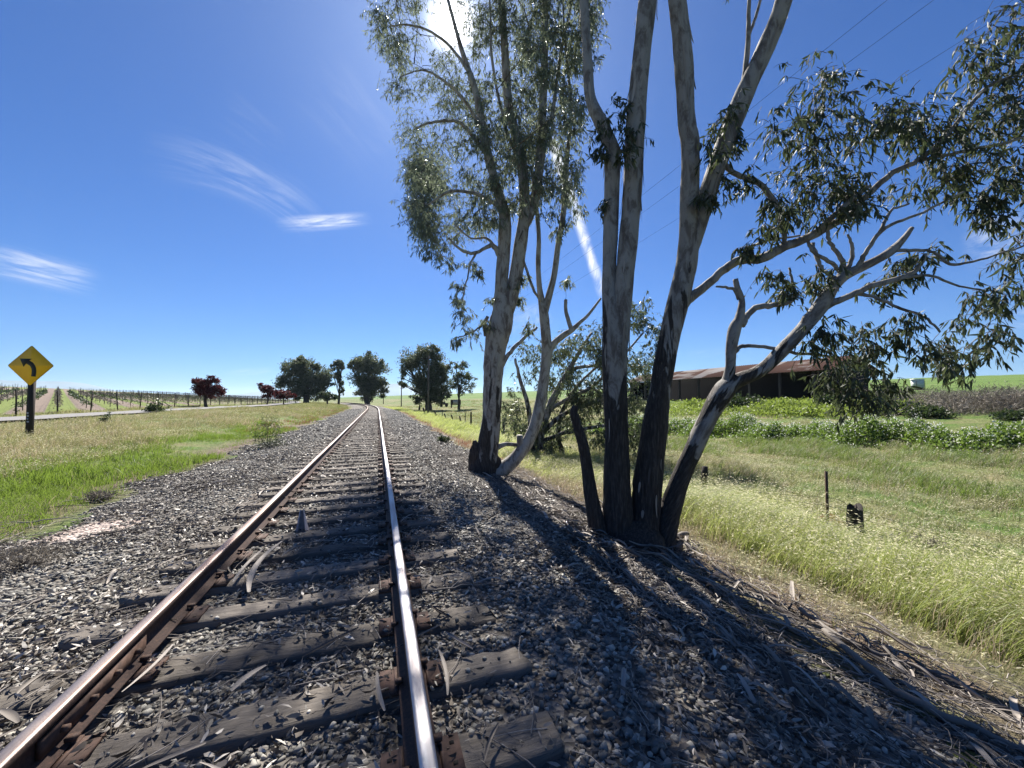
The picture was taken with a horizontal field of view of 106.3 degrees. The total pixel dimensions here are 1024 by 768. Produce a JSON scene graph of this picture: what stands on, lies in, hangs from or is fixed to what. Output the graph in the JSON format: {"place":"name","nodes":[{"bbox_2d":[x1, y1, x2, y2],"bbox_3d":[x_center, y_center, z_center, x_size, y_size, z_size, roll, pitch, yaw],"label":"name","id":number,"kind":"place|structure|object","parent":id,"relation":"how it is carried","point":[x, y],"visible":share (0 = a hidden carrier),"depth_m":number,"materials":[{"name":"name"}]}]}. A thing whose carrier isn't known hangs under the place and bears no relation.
{"place":"outdoors","nodes":[
{"label":"outdoors","id":0,"kind":"place"},
{"bbox_2d":[0,400,300,420],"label":"road","id":1,"kind":"structure","parent":0,"point":[60,415],"depth_m":27.55,"materials":[{"name":"grey asphalt"}]},
{"bbox_2d":[0,380,455,398],"bbox_3d":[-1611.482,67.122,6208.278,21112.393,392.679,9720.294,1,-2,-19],"label":"mountains","id":2,"kind":"structure","parent":0,"point":[394,389],"depth_m":6480.73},
{"bbox_2d":[0,374,1023,767],"bbox_3d":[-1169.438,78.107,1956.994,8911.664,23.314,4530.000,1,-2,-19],"label":"ground","id":3,"kind":"structure","parent":0,"point":[46,404],"depth_m":8.70,"materials":[{"name":"green plant"}]},
{"bbox_2d":[0,385,26,403],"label":"vine row","id":4,"kind":"object","parent":3,"relation":"on","point":[12,394],"visible":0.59,"depth_m":47.45,"materials":[{"name":"green plant"}]},
{"bbox_2d":[11,386,47,415],"bbox_3d":[-70.374,1.316,57.005,96.140,4.594,1.260,-2,-3,40],"label":"vine row","id":5,"kind":"object","parent":3,"relation":"on","point":[41,392],"visible":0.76,"depth_m":31.44,"materials":[{"name":"green plant"}]},
{"bbox_2d":[8,346,52,435],"bbox_3d":[-16.412,0.490,13.122,1.359,3.585,0.170,0,-2,-6],"label":"road sign","id":6,"kind":"object","parent":3,"relation":"on","point":[30,366],"visible":0.98,"depth_m":13.09,"materials":[{"name":"yellow metal"}]},
{"bbox_2d":[0,535,84,581],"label":"dead brush heap","id":7,"kind":"object","parent":3,"relation":"on","point":[45,550],"visible":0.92,"depth_m":3.70,"materials":[{"name":"brown plant"}]},
{"bbox_2d":[52,387,63,413],"bbox_3d":[-71.521,1.500,60.691,96.707,4.521,1.413,-2,-3,40],"label":"vine row","id":8,"kind":"object","parent":3,"relation":"on","point":[58,399],"visible":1,"depth_m":38.63,"materials":[{"name":"green plant"}]},
{"bbox_2d":[66,387,93,410],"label":"vine row","id":9,"kind":"object","parent":3,"relation":"on","point":[73,394],"visible":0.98,"depth_m":46.26,"materials":[{"name":"green plant"}]},
{"bbox_2d":[77,390,119,409],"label":"vine row","id":10,"kind":"object","parent":3,"relation":"on","point":[94,396],"visible":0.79,"depth_m":46.62,"materials":[{"name":"green plant"}]},
{"bbox_2d":[81,488,122,502],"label":"dead tuft","id":11,"kind":"object","parent":3,"relation":"on","point":[95,495],"visible":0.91,"depth_m":6.44,"materials":[{"name":"brown plant"}]},
{"bbox_2d":[87,389,141,408],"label":"vine row","id":12,"kind":"object","parent":3,"relation":"on","point":[99,394],"visible":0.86,"depth_m":57.41,"materials":[{"name":"green plant"}]},
{"bbox_2d":[97,390,158,405],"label":"vine row","id":13,"kind":"object","parent":3,"relation":"on","point":[138,398],"visible":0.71,"depth_m":58.28,"materials":[{"name":"green plant"}]},
{"bbox_2d":[108,389,176,406],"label":"vine row","id":14,"kind":"object","parent":3,"relation":"on","point":[145,397],"visible":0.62,"depth_m":58.38,"materials":[{"name":"green plant"}]},
{"bbox_2d":[119,390,189,404],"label":"vine row","id":15,"kind":"object","parent":3,"relation":"on","point":[159,396],"visible":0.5,"depth_m":62.96,"materials":[{"name":"green plant"}]},
{"bbox_2d":[141,398,171,412],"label":"bush","id":16,"kind":"object","parent":3,"relation":"on","point":[153,408],"visible":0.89,"depth_m":31.86,"materials":[{"name":"green plant"}]},
{"bbox_2d":[122,390,200,404],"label":"vine row","id":17,"kind":"object","parent":3,"relation":"on","point":[172,397],"visible":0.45,"depth_m":65.76,"materials":[{"name":"green plant"}]},
{"bbox_2d":[0,406,348,539],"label":"fresh grass","id":18,"kind":"structure","parent":3,"relation":"on","point":[50,474],"depth_m":8.37,"materials":[{"name":"green plant"}]},
{"bbox_2d":[0,402,349,478],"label":"meadow grass","id":19,"kind":"structure","parent":3,"relation":"on","point":[218,423],"depth_m":17.44,"materials":[{"name":"plant"}]},
{"bbox_2d":[190,375,226,406],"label":"tree","id":20,"kind":"object","parent":3,"relation":"on","point":[205,388],"visible":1,"depth_m":51.66,"materials":[{"name":"red plant"}]},
{"bbox_2d":[256,383,275,403],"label":"tree","id":21,"kind":"object","parent":3,"relation":"on","point":[268,389],"visible":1,"depth_m":79.70,"materials":[{"name":"red plant"}]},
{"bbox_2d":[247,411,290,449],"bbox_3d":[-8.250,1.517,13.005,1.224,1.577,1.234,-1,-3,31],"label":"bush","id":22,"kind":"object","parent":3,"relation":"on","point":[270,442],"visible":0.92,"depth_m":13.02,"materials":[{"name":"green plant"}]},
{"bbox_2d":[274,389,296,404],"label":"tree","id":23,"kind":"object","parent":3,"relation":"on","point":[283,394],"visible":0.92,"depth_m":83.71,"materials":[{"name":"red plant"}]},
{"bbox_2d":[270,354,336,402],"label":"tree","id":24,"kind":"object","parent":3,"relation":"on","point":[312,377],"visible":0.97,"depth_m":110.61,"materials":[{"name":"green plant"}]},
{"bbox_2d":[315,391,338,403],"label":"bush","id":25,"kind":"object","parent":3,"relation":"on","point":[326,397],"visible":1,"depth_m":99.71,"materials":[{"name":"green plant"}]},
{"bbox_2d":[329,359,345,403],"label":"tree","id":26,"kind":"object","parent":3,"relation":"on","point":[339,368],"visible":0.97,"depth_m":117.74,"materials":[{"name":"green plant"}]},
{"bbox_2d":[344,350,391,404],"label":"tree","id":27,"kind":"object","parent":3,"relation":"on","point":[366,369],"visible":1,"depth_m":133.47,"materials":[{"name":"green plant"}]},
{"bbox_2d":[396,342,453,410],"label":"tree","id":28,"kind":"object","parent":3,"relation":"on","point":[438,373],"visible":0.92,"depth_m":83.05,"materials":[{"name":"green plant"}]},
{"bbox_2d":[421,357,431,413],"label":"power pole","id":29,"kind":"object","parent":3,"relation":"on","point":[428,358],"visible":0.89,"depth_m":62.02,"materials":[{"name":"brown wood"}]},
{"bbox_2d":[410,0,886,370],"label":"power line","id":30,"kind":"object","parent":29,"relation":"attached to","point":[751,108],"visible":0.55,"depth_m":7.76,"materials":[{"name":"metal"}]},
{"bbox_2d":[400,3,1020,380],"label":"power line","id":31,"kind":"object","parent":29,"relation":"attached to","point":[831,122],"visible":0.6,"depth_m":7.88,"materials":[{"name":"metal"}]},
{"bbox_2d":[449,360,477,408],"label":"tree","id":32,"kind":"object","parent":3,"relation":"on","point":[457,377],"visible":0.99,"depth_m":83.75,"materials":[{"name":"green plant"}]},
{"bbox_2d":[360,0,610,476],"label":"eucalyptus tree","id":33,"kind":"object","parent":3,"relation":"on","point":[423,176],"visible":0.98,"depth_m":9.11,"materials":[{"name":"green plant"}]},
{"bbox_2d":[0,403,1023,767],"bbox_3d":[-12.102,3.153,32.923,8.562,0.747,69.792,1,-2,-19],"label":"gravel","id":34,"kind":"structure","parent":3,"relation":"on","point":[602,754],"depth_m":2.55,"materials":[{"name":"grey gravel"}]},
{"bbox_2d":[0,605,495,718],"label":"sleeper","id":35,"kind":"object","parent":34,"relation":"on","point":[238,657],"visible":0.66,"depth_m":2.30,"materials":[{"name":"brown wood"}]},
{"bbox_2d":[230,664,266,690],"bbox_3d":[-1.389,1.538,2.021,0.044,0.008,0.196,-1,-2,17],"label":"bark strip","id":36,"kind":"object","parent":34,"relation":"on","point":[241,680],"visible":1,"depth_m":2.02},
{"bbox_2d":[246,541,281,591],"bbox_3d":[-2.224,1.592,3.423,0.119,0.011,1.121,1,-2,-19],"label":"bark strip","id":37,"kind":"object","parent":34,"relation":"on","point":[252,571],"visible":1,"depth_m":3.31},
{"bbox_2d":[58,572,474,650],"bbox_3d":[-1.613,1.706,2.924,2.704,0.239,0.228,1,-2,-19],"label":"sleeper","id":38,"kind":"object","parent":34,"relation":"on","point":[196,617],"visible":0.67,"depth_m":2.81,"materials":[{"name":"brown wood"}]},
{"bbox_2d":[118,549,459,607],"bbox_3d":[-1.781,1.723,3.428,2.640,0.240,0.227,1,-3,-20],"label":"sleeper","id":39,"kind":"object","parent":34,"relation":"on","point":[220,585],"visible":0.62,"depth_m":3.34,"materials":[{"name":"brown wood"}]},
{"bbox_2d":[233,549,262,581],"bbox_3d":[-2.344,1.594,3.407,0.044,0.006,0.694,1,-2,-16],"label":"bark strip","id":40,"kind":"object","parent":39,"relation":"on","point":[245,565],"visible":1,"depth_m":3.38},
{"bbox_2d":[51,647,532,767],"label":"sleeper","id":41,"kind":"object","parent":34,"relation":"on","point":[240,730],"visible":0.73,"depth_m":1.86,"materials":[{"name":"brown wood"}]},
{"bbox_2d":[438,649,448,694],"bbox_3d":[-0.363,1.542,2.073,0.029,0.004,0.363,1,-2,-18],"label":"bark strip","id":42,"kind":"object","parent":41,"relation":"on","point":[445,671],"visible":1,"depth_m":2.06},
{"bbox_2d":[296,509,308,531],"bbox_3d":[-2.460,1.631,4.524,0.149,0.280,0.211,1,-2,-19],"label":"cone","id":43,"kind":"object","parent":34,"relation":"on","point":[302,522],"visible":0.94,"depth_m":4.55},
{"bbox_2d":[159,532,450,576],"bbox_3d":[-1.948,1.743,3.931,2.613,0.240,0.245,1,-1,-20],"label":"sleeper","id":44,"kind":"object","parent":34,"relation":"on","point":[313,552],"visible":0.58,"depth_m":3.85,"materials":[{"name":"brown wood"}]},
{"bbox_2d":[185,517,443,552],"bbox_3d":[-2.129,1.767,4.451,2.676,0.240,0.244,0,-2,-19],"label":"sleeper","id":45,"kind":"object","parent":34,"relation":"on","point":[319,534],"visible":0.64,"depth_m":4.38,"materials":[{"name":"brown wood"}]},
{"bbox_2d":[206,506,433,535],"bbox_3d":[-2.333,1.784,4.941,2.613,0.240,0.244,1,-2,-19],"label":"sleeper","id":46,"kind":"object","parent":34,"relation":"on","point":[353,517],"visible":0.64,"depth_m":4.91,"materials":[{"name":"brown wood"}]},
{"bbox_2d":[220,497,424,520],"bbox_3d":[-2.577,1.806,5.451,2.613,0.239,0.244,1,-2,-18],"label":"sleeper","id":47,"kind":"object","parent":34,"relation":"on","point":[339,508],"visible":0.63,"depth_m":5.38,"materials":[{"name":"brown wood"}]},
{"bbox_2d":[234,488,422,509],"bbox_3d":[-2.745,1.824,5.985,2.676,0.239,0.244,1,-2,-19],"label":"sleeper","id":48,"kind":"object","parent":34,"relation":"on","point":[358,497],"visible":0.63,"depth_m":5.93,"materials":[{"name":"brown wood"}]},
{"bbox_2d":[344,402,440,767],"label":"rail","id":49,"kind":"object","parent":48,"relation":"on","point":[420,747],"visible":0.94,"depth_m":2.07,"materials":[{"name":"metal"}]},
{"bbox_2d":[263,471,408,484],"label":"sleeper","id":50,"kind":"object","parent":34,"relation":"on","point":[340,478],"visible":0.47,"depth_m":7.48,"materials":[{"name":"brown wood"}]},
{"bbox_2d":[257,476,416,492],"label":"sleeper","id":51,"kind":"object","parent":34,"relation":"on","point":[354,483],"visible":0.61,"depth_m":6.96,"materials":[{"name":"brown wood"}]},
{"bbox_2d":[258,481,425,498],"bbox_3d":[-2.816,1.846,6.571,2.640,0.240,0.227,1,-2,-18],"label":"sleeper","id":52,"kind":"object","parent":34,"relation":"on","point":[379,487],"visible":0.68,"depth_m":6.50,"materials":[{"name":"brown wood"}]},
{"bbox_2d":[278,468,411,477],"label":"sleeper","id":53,"kind":"object","parent":34,"relation":"on","point":[353,472],"visible":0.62,"depth_m":8.08,"materials":[{"name":"brown wood"}]},
{"bbox_2d":[282,463,409,473],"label":"sleeper","id":54,"kind":"object","parent":34,"relation":"on","point":[353,468],"visible":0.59,"depth_m":8.57,"materials":[{"name":"brown wood"}]},
{"bbox_2d":[287,460,408,469],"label":"sleeper","id":55,"kind":"object","parent":34,"relation":"on","point":[333,465],"visible":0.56,"depth_m":9.06,"materials":[{"name":"brown wood"}]},
{"bbox_2d":[298,454,406,461],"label":"sleeper","id":56,"kind":"object","parent":34,"relation":"on","point":[329,458],"visible":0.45,"depth_m":10.14,"materials":[{"name":"brown wood"}]},
{"bbox_2d":[301,451,404,457],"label":"sleeper","id":57,"kind":"object","parent":34,"relation":"on","point":[388,452],"visible":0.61,"depth_m":10.70,"materials":[{"name":"brown wood"}]},
{"bbox_2d":[298,457,409,464],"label":"sleeper","id":58,"kind":"object","parent":34,"relation":"on","point":[361,460],"visible":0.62,"depth_m":9.60,"materials":[{"name":"brown wood"}]},
{"bbox_2d":[307,449,405,454],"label":"sleeper","id":59,"kind":"object","parent":34,"relation":"on","point":[352,452],"visible":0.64,"depth_m":11.24,"materials":[{"name":"brown wood"}]},
{"bbox_2d":[311,447,402,452],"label":"sleeper","id":60,"kind":"object","parent":34,"relation":"on","point":[336,450],"visible":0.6,"depth_m":11.74,"materials":[{"name":"brown wood"}]},
{"bbox_2d":[314,443,399,448],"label":"sleeper","id":61,"kind":"object","parent":34,"relation":"on","point":[358,446],"visible":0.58,"depth_m":12.73,"materials":[{"name":"brown wood"}]},
{"bbox_2d":[318,442,398,445],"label":"sleeper","id":62,"kind":"object","parent":34,"relation":"on","point":[353,444],"visible":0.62,"depth_m":13.25,"materials":[{"name":"brown wood"}]},
{"bbox_2d":[314,445,404,450],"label":"sleeper","id":63,"kind":"object","parent":34,"relation":"on","point":[335,448],"visible":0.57,"depth_m":12.21,"materials":[{"name":"brown wood"}]},
{"bbox_2d":[375,672,385,710],"bbox_3d":[-0.667,1.536,1.925,0.026,0.004,0.284,1,-3,-26],"label":"bark strip","id":64,"kind":"object","parent":34,"relation":"on","point":[379,693],"visible":1,"depth_m":1.92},
{"bbox_2d":[347,711,564,767],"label":"sleeper","id":65,"kind":"object","parent":34,"relation":"on","point":[470,752],"visible":0.88,"depth_m":1.67,"materials":[{"name":"brown wood"}]},
{"bbox_2d":[0,402,367,767],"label":"rail","id":66,"kind":"object","parent":65,"relation":"on","point":[80,703],"visible":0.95,"depth_m":2.08,"materials":[{"name":"metal"}]},
{"bbox_2d":[422,583,505,590],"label":"fallen branch","id":67,"kind":"object","parent":34,"relation":"on","point":[460,585],"visible":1,"depth_m":3.10,"materials":[{"name":"wood"}]},
{"bbox_2d":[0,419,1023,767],"bbox_3d":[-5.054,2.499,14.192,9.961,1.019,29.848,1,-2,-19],"label":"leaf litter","id":68,"kind":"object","parent":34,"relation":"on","point":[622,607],"visible":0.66,"depth_m":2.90,"materials":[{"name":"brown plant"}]},
{"bbox_2d":[600,547,678,623],"bbox_3d":[1.133,1.859,3.679,0.057,0.111,1.664,0,-2,-6],"label":"fallen branch","id":69,"kind":"object","parent":34,"relation":"on","point":[635,583],"visible":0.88,"depth_m":3.48,"materials":[{"name":"brown wood"}]},
{"bbox_2d":[821,628,1023,752],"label":"fallen branch","id":70,"kind":"object","parent":34,"relation":"on","point":[887,683],"visible":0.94,"depth_m":2.34,"materials":[{"name":"wood"}]},
{"bbox_2d":[0,438,1023,767],"bbox_3d":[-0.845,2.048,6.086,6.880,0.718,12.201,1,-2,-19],"label":"bark litter","id":71,"kind":"object","parent":3,"relation":"on","point":[1016,710],"visible":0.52,"depth_m":2.89,"materials":[{"name":"brown plant"}]},
{"bbox_2d":[243,408,837,609],"bbox_3d":[-14.905,3.302,38.934,12.475,1.004,78.344,1,-2,-19],"label":"rust coloured weed","id":72,"kind":"object","parent":3,"relation":"on","point":[419,422],"visible":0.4,"depth_m":24.80,"materials":[{"name":"brown plant"}]},
{"bbox_2d":[500,290,662,457],"bbox_3d":[3.041,0.087,16.081,8.052,8.315,5.021,0,-2,4],"label":"eucalyptus tree","id":73,"kind":"object","parent":3,"relation":"on","point":[590,403],"visible":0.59,"depth_m":15.73,"materials":[{"name":"green plant"}]},
{"bbox_2d":[675,397,705,410],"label":"bush","id":74,"kind":"object","parent":3,"relation":"on","point":[692,401],"visible":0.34,"depth_m":38.61,"materials":[{"name":"green plant"}]},
{"bbox_2d":[383,406,1023,673],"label":"tall grass","id":75,"kind":"structure","parent":3,"relation":"on","point":[443,421],"depth_m":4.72,"materials":[{"name":"green plant"}]},
{"bbox_2d":[701,466,707,488],"bbox_3d":[5.025,2.545,10.032,0.192,0.793,0.168,1,-2,-19],"label":"fence post","id":76,"kind":"object","parent":3,"relation":"on","point":[704,471],"visible":0.64,"depth_m":9.99,"materials":[{"name":"brown wood"}]},
{"bbox_2d":[388,399,1023,714],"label":"field grass","id":77,"kind":"structure","parent":3,"relation":"on","point":[942,492],"depth_m":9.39,"materials":[{"name":"green plant"}]},
{"bbox_2d":[724,392,768,410],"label":"bush","id":78,"kind":"object","parent":3,"relation":"on","point":[736,400],"visible":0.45,"depth_m":32.96,"materials":[{"name":"green plant"}]},
{"bbox_2d":[629,355,879,401],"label":"barn","id":79,"kind":"structure","parent":3,"relation":"on","point":[777,382],"depth_m":43.80,"materials":[{"name":"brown wood"}]},
{"bbox_2d":[500,430,1023,506],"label":"field green grass","id":80,"kind":"structure","parent":3,"relation":"on","point":[920,479],"depth_m":13.13,"materials":[{"name":"plant"}]},
{"bbox_2d":[741,396,823,414],"bbox_3d":[21.049,1.662,29.556,5.597,1.673,5.678,0,-2,7],"label":"bush","id":81,"kind":"object","parent":3,"relation":"on","point":[788,401],"visible":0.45,"depth_m":29.23,"materials":[{"name":"green plant"}]},
{"bbox_2d":[570,0,1023,558],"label":"eucalyptus tree","id":82,"kind":"object","parent":3,"relation":"on","point":[644,512],"visible":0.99,"depth_m":4.88,"materials":[{"name":"green plant"}]},
{"bbox_2d":[669,395,933,420],"bbox_3d":[21.389,2.057,34.208,17.406,2.241,24.704,1,-3,-31],"label":"ground cover","id":83,"kind":"object","parent":3,"relation":"on","point":[677,410],"visible":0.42,"depth_m":28.61,"materials":[{"name":"green plant"}]},
{"bbox_2d":[586,413,1023,459],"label":"weeds","id":84,"kind":"object","parent":3,"relation":"on","point":[869,431],"visible":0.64,"depth_m":17.31,"materials":[{"name":"green plant"}]},
{"bbox_2d":[785,401,829,414],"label":"bush","id":85,"kind":"object","parent":3,"relation":"on","point":[808,406],"visible":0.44,"depth_m":27.08,"materials":[{"name":"green plant"}]},
{"bbox_2d":[593,411,1023,453],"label":"white flowers","id":86,"kind":"object","parent":3,"relation":"on","point":[992,435],"visible":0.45,"depth_m":17.79,"materials":[{"name":"green plant"}]},
{"bbox_2d":[824,471,829,523],"bbox_3d":[5.654,2.168,6.900,0.048,1.196,0.051,1,-2,-19],"label":"fence post","id":87,"kind":"object","parent":3,"relation":"on","point":[826,490],"visible":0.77,"depth_m":6.89,"materials":[{"name":"wood"}]},
{"bbox_2d":[708,472,1020,559],"bbox_3d":[6.537,2.123,4.805,0.394,0.362,10.897,1,-2,-18],"label":"fence wire","id":88,"kind":"object","parent":87,"relation":"attached to","point":[883,517],"visible":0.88,"depth_m":6.05,"materials":[{"name":"grey metal"}]},
{"bbox_2d":[809,392,846,411],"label":"bush","id":89,"kind":"object","parent":3,"relation":"on","point":[826,398],"visible":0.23,"depth_m":28.06,"materials":[{"name":"green plant"}]},
{"bbox_2d":[846,503,863,535],"bbox_3d":[5.794,2.395,6.503,0.328,0.763,0.244,1,-2,-19],"label":"fence post","id":90,"kind":"object","parent":3,"relation":"on","point":[853,515],"visible":0.57,"depth_m":6.45,"materials":[{"name":"brown wood"}]},
{"bbox_2d":[709,478,1022,564],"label":"fence wire","id":91,"kind":"object","parent":90,"relation":"attached to","point":[891,527],"visible":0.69,"depth_m":5.88,"materials":[{"name":"grey metal"}]},
{"bbox_2d":[798,607,958,680],"bbox_3d":[2.867,2.122,3.144,0.317,0.116,1.006,1,-3,-32],"label":"fallen branch","id":92,"kind":"object","parent":3,"relation":"on","point":[808,615],"visible":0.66,"depth_m":3.02,"materials":[{"name":"wood"}]},
{"bbox_2d":[873,397,923,414],"bbox_3d":[23.770,1.359,23.757,2.897,1.345,2.648,2,-3,-42],"label":"bush","id":93,"kind":"object","parent":3,"relation":"on","point":[918,404],"visible":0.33,"depth_m":23.22,"materials":[{"name":"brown plant"}]},
{"bbox_2d":[887,530,956,555],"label":"grass","id":94,"kind":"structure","parent":3,"relation":"on","point":[928,540],"depth_m":5.82,"materials":[{"name":"green plant"}]},
{"bbox_2d":[901,403,956,418],"bbox_3d":[23.395,1.558,21.543,2.523,1.006,2.265,1,-2,-19],"label":"bush","id":95,"kind":"object","parent":3,"relation":"on","point":[927,412],"visible":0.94,"depth_m":21.20,"materials":[{"name":"green plant"}]},
{"bbox_2d":[845,380,1023,417],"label":"dead brush","id":96,"kind":"object","parent":3,"relation":"on","point":[935,400],"visible":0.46,"depth_m":23.06,"materials":[{"name":"brown plant"}]},
{"bbox_2d":[938,392,976,406],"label":"bush","id":97,"kind":"object","parent":3,"relation":"on","point":[965,395],"visible":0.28,"depth_m":25.91,"materials":[{"name":"brown plant"}]},
{"bbox_2d":[960,386,1023,411],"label":"bush","id":98,"kind":"object","parent":3,"relation":"on","point":[1006,398],"visible":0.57,"depth_m":21.40,"materials":[{"name":"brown plant"}]},
{"bbox_2d":[985,408,1023,420],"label":"bush","id":99,"kind":"object","parent":3,"relation":"on","point":[1010,415],"visible":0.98,"depth_m":18.54,"materials":[{"name":"green plant"}]},
{"bbox_2d":[0,0,1023,394],"label":"sky","id":100,"kind":"structure","parent":0,"point":[190,189],"materials":[{"name":"blue"}]},
{"bbox_2d":[910,379,924,389],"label":"field shed","id":101,"kind":"structure","parent":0,"point":[918,382],"depth_m":50.57,"materials":[{"name":"white metal"}]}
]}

